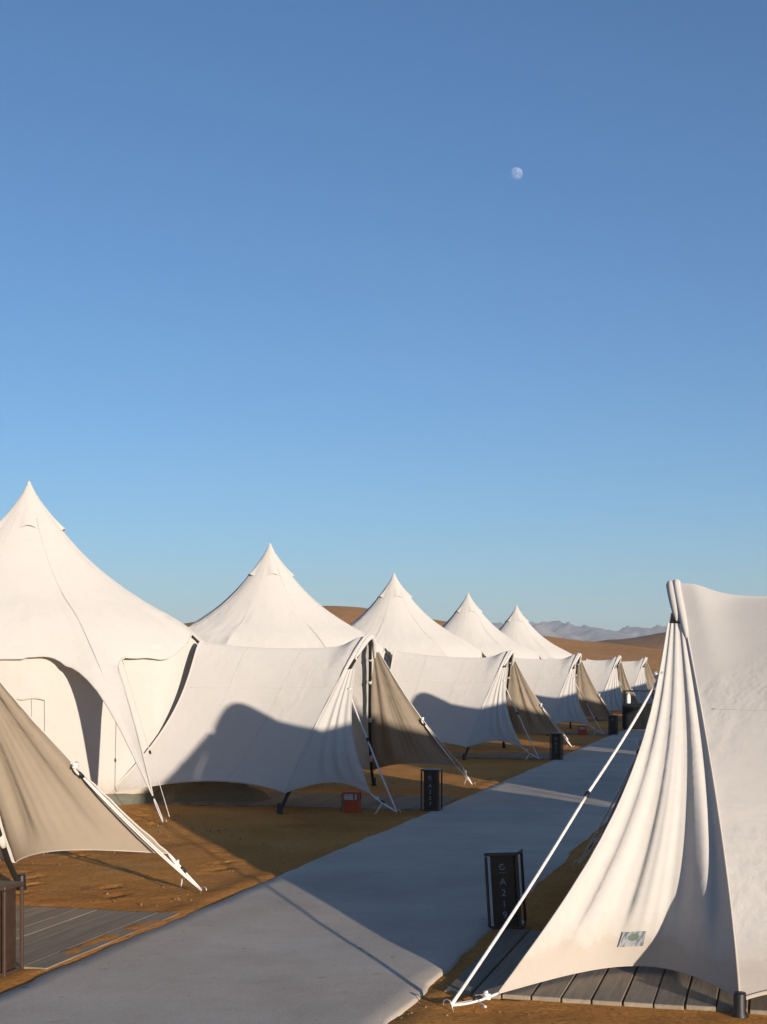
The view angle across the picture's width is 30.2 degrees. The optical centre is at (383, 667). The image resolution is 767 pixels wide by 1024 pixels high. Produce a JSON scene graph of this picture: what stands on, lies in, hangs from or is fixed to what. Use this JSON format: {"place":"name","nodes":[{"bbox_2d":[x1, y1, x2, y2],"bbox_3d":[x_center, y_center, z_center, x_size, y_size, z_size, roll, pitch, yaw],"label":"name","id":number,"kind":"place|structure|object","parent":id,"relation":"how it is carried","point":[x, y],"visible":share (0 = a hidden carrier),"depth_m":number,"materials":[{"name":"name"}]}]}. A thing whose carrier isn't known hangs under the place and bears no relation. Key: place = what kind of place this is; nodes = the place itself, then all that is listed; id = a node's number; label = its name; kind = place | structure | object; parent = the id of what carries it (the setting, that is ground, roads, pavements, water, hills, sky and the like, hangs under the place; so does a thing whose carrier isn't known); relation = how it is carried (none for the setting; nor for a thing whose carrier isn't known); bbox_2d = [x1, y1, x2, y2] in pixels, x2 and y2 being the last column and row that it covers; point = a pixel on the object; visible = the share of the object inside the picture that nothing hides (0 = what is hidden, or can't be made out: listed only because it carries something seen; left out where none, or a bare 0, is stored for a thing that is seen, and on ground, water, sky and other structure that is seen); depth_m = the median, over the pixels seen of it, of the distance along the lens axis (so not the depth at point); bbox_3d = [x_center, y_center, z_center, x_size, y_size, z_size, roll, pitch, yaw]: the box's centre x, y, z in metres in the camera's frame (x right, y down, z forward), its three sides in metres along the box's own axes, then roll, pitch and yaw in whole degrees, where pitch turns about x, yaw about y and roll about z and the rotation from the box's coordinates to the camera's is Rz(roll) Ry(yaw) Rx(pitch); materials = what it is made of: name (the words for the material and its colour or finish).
{"place":"outdoors","nodes":[
{"label":"outdoors","id":0,"kind":"place"},
{"bbox_2d":[0,729,644,1023],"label":"path","id":1,"kind":"structure","parent":0,"point":[387,926],"depth_m":8.87,"materials":[{"name":"concrete"}]},
{"bbox_2d":[421,768,442,810],"bbox_3d":[0.554,1.407,16.358,0.215,0.491,0.200,0,0,15],"label":"bollard","id":2,"kind":"object","parent":1,"relation":"on","point":[431,789],"visible":0.99,"depth_m":16.29,"materials":[{"name":"brown metal"}]},
{"bbox_2d":[484,848,526,928],"bbox_3d":[0.777,1.408,9.043,0.215,0.491,0.200,-4,-1,15],"label":"bollard","id":3,"kind":"object","parent":1,"relation":"on","point":[505,882],"visible":1,"depth_m":8.97,"materials":[{"name":"brown metal"}]},
{"bbox_2d":[550,733,562,759],"bbox_3d":[3.094,1.407,25.429,0.215,0.491,0.200,0,0,15],"label":"bollard","id":4,"kind":"object","parent":1,"relation":"on","point":[556,746],"visible":1,"depth_m":25.36,"materials":[{"name":"brown metal"}]},
{"bbox_2d":[608,715,617,734],"bbox_3d":[5.657,1.407,35.043,0.215,0.491,0.200,0,0,15],"label":"bollard","id":5,"kind":"object","parent":1,"relation":"on","point":[612,724],"visible":0.98,"depth_m":34.97,"materials":[{"name":"brown metal"}]},
{"bbox_2d":[622,690,654,729],"bbox_3d":[6.874,1.130,38.028,0.920,1.060,0.500,0,0,15],"label":"cabinet","id":6,"kind":"object","parent":1,"relation":"on","point":[630,710],"visible":0.75,"depth_m":37.84,"materials":[{"name":"black metal"}]},
{"bbox_2d":[0,710,766,1023],"bbox_3d":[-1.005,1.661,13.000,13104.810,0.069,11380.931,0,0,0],"label":"ground","id":7,"kind":"structure","parent":0,"point":[210,861],"depth_m":11.87,"materials":[{"name":"brown sand"}]},
{"bbox_2d":[0,880,23,976],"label":"bollard","id":8,"kind":"object","parent":7,"relation":"on","point":[8,966],"visible":1,"depth_m":7.66,"materials":[{"name":"brown metal"}]},
{"bbox_2d":[16,905,178,968],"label":"boardwalk","id":9,"kind":"structure","parent":7,"relation":"on","point":[46,929],"depth_m":8.89,"materials":[{"name":"grey wood"}]},
{"bbox_2d":[0,680,206,893],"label":"bell tent","id":10,"kind":"object","parent":7,"relation":"on","point":[53,797],"visible":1,"depth_m":9.89,"materials":[{"name":"fabric"}]},
{"bbox_2d":[153,781,270,801],"bbox_3d":[-2.169,1.519,17.741,1.500,0.273,0.640,0,0,15],"label":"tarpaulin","id":11,"kind":"object","parent":7,"relation":"on","point":[215,791],"visible":0.88,"depth_m":17.56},
{"bbox_2d":[0,481,473,824],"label":"bell tent","id":12,"kind":"object","parent":7,"relation":"on","point":[121,694],"visible":0.98,"depth_m":17.56,"materials":[{"name":"fabric"}]},
{"bbox_2d":[157,791,458,810],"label":"boardwalk","id":13,"kind":"structure","parent":7,"relation":"on","point":[334,800],"depth_m":17.29,"materials":[{"name":"grey wood"}]},
{"bbox_2d":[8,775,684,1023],"bbox_3d":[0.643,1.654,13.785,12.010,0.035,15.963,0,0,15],"label":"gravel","id":14,"kind":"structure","parent":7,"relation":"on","point":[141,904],"depth_m":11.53,"materials":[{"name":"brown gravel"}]},
{"bbox_2d":[340,791,361,812],"bbox_3d":[-0.372,1.534,16.278,0.208,0.232,0.161,0,0,15],"label":"fire box","id":15,"kind":"object","parent":7,"relation":"on","point":[351,801],"visible":1,"depth_m":16.23,"materials":[{"name":"red paint"}]},
{"bbox_2d":[188,543,571,759],"bbox_3d":[-1.559,-0.416,28.665,10.913,4.203,8.957,0,0,0],"label":"bell tent","id":16,"kind":"object","parent":7,"relation":"on","point":[271,602],"visible":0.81,"depth_m":27.16,"materials":[{"name":"fabric"}]},
{"bbox_2d":[350,573,621,735],"bbox_3d":[1.026,-0.433,38.127,10.939,4.237,8.957,0,0,0],"label":"bell tent","id":17,"kind":"object","parent":7,"relation":"on","point":[392,617],"visible":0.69,"depth_m":36.70,"materials":[{"name":"fabric"}]},
{"bbox_2d":[449,751,565,759],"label":"boardwalk","id":18,"kind":"structure","parent":7,"relation":"on","point":[495,755],"depth_m":26.54,"materials":[{"name":"grey wood"}]},
{"bbox_2d":[442,593,639,720],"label":"bell tent","id":19,"kind":"object","parent":7,"relation":"on","point":[469,621],"visible":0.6,"depth_m":46.26,"materials":[{"name":"fabric"}]},
{"bbox_2d":[522,730,607,734],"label":"boardwalk","id":20,"kind":"structure","parent":7,"relation":"on","point":[568,732],"depth_m":35.57,"materials":[{"name":"grey wood"}]},
{"bbox_2d":[499,605,655,702],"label":"bell tent","id":21,"kind":"object","parent":7,"relation":"on","point":[518,627],"visible":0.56,"depth_m":55.65,"materials":[{"name":"fabric"}]},
{"bbox_2d":[578,726,586,734],"bbox_3d":[4.879,1.534,34.933,0.208,0.232,0.161,0,0,15],"label":"fire box","id":22,"kind":"object","parent":7,"relation":"on","point":[582,730],"visible":1,"depth_m":34.88,"materials":[{"name":"red paint"}]},
{"bbox_2d":[442,579,766,1017],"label":"bell tent","id":23,"kind":"object","parent":7,"relation":"on","point":[672,875],"visible":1,"depth_m":7.80,"materials":[{"name":"fabric"}]},
{"bbox_2d":[444,929,766,1014],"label":"boardwalk","id":24,"kind":"structure","parent":7,"relation":"on","point":[508,952],"depth_m":7.29,"materials":[{"name":"grey wood"}]},
{"bbox_2d":[0,0,766,630],"label":"sky","id":25,"kind":"structure","parent":0,"point":[454,299],"materials":[{"name":"blue"}]},
{"bbox_2d":[184,606,662,680],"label":"dune","id":26,"kind":"structure","parent":0,"point":[590,650],"depth_m":159.15,"materials":[{"name":"brown sand"}]},
{"bbox_2d":[492,620,666,641],"bbox_3d":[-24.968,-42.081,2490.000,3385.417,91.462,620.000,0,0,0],"label":"mountain range","id":27,"kind":"structure","parent":0,"point":[560,629],"depth_m":2541.34,"materials":[{"name":"grey stone"}]},
{"bbox_2d":[596,632,665,648],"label":"dune","id":28,"kind":"structure","parent":0,"point":[655,641],"depth_m":312.86,"materials":[{"name":"brown sand"}]}
]}

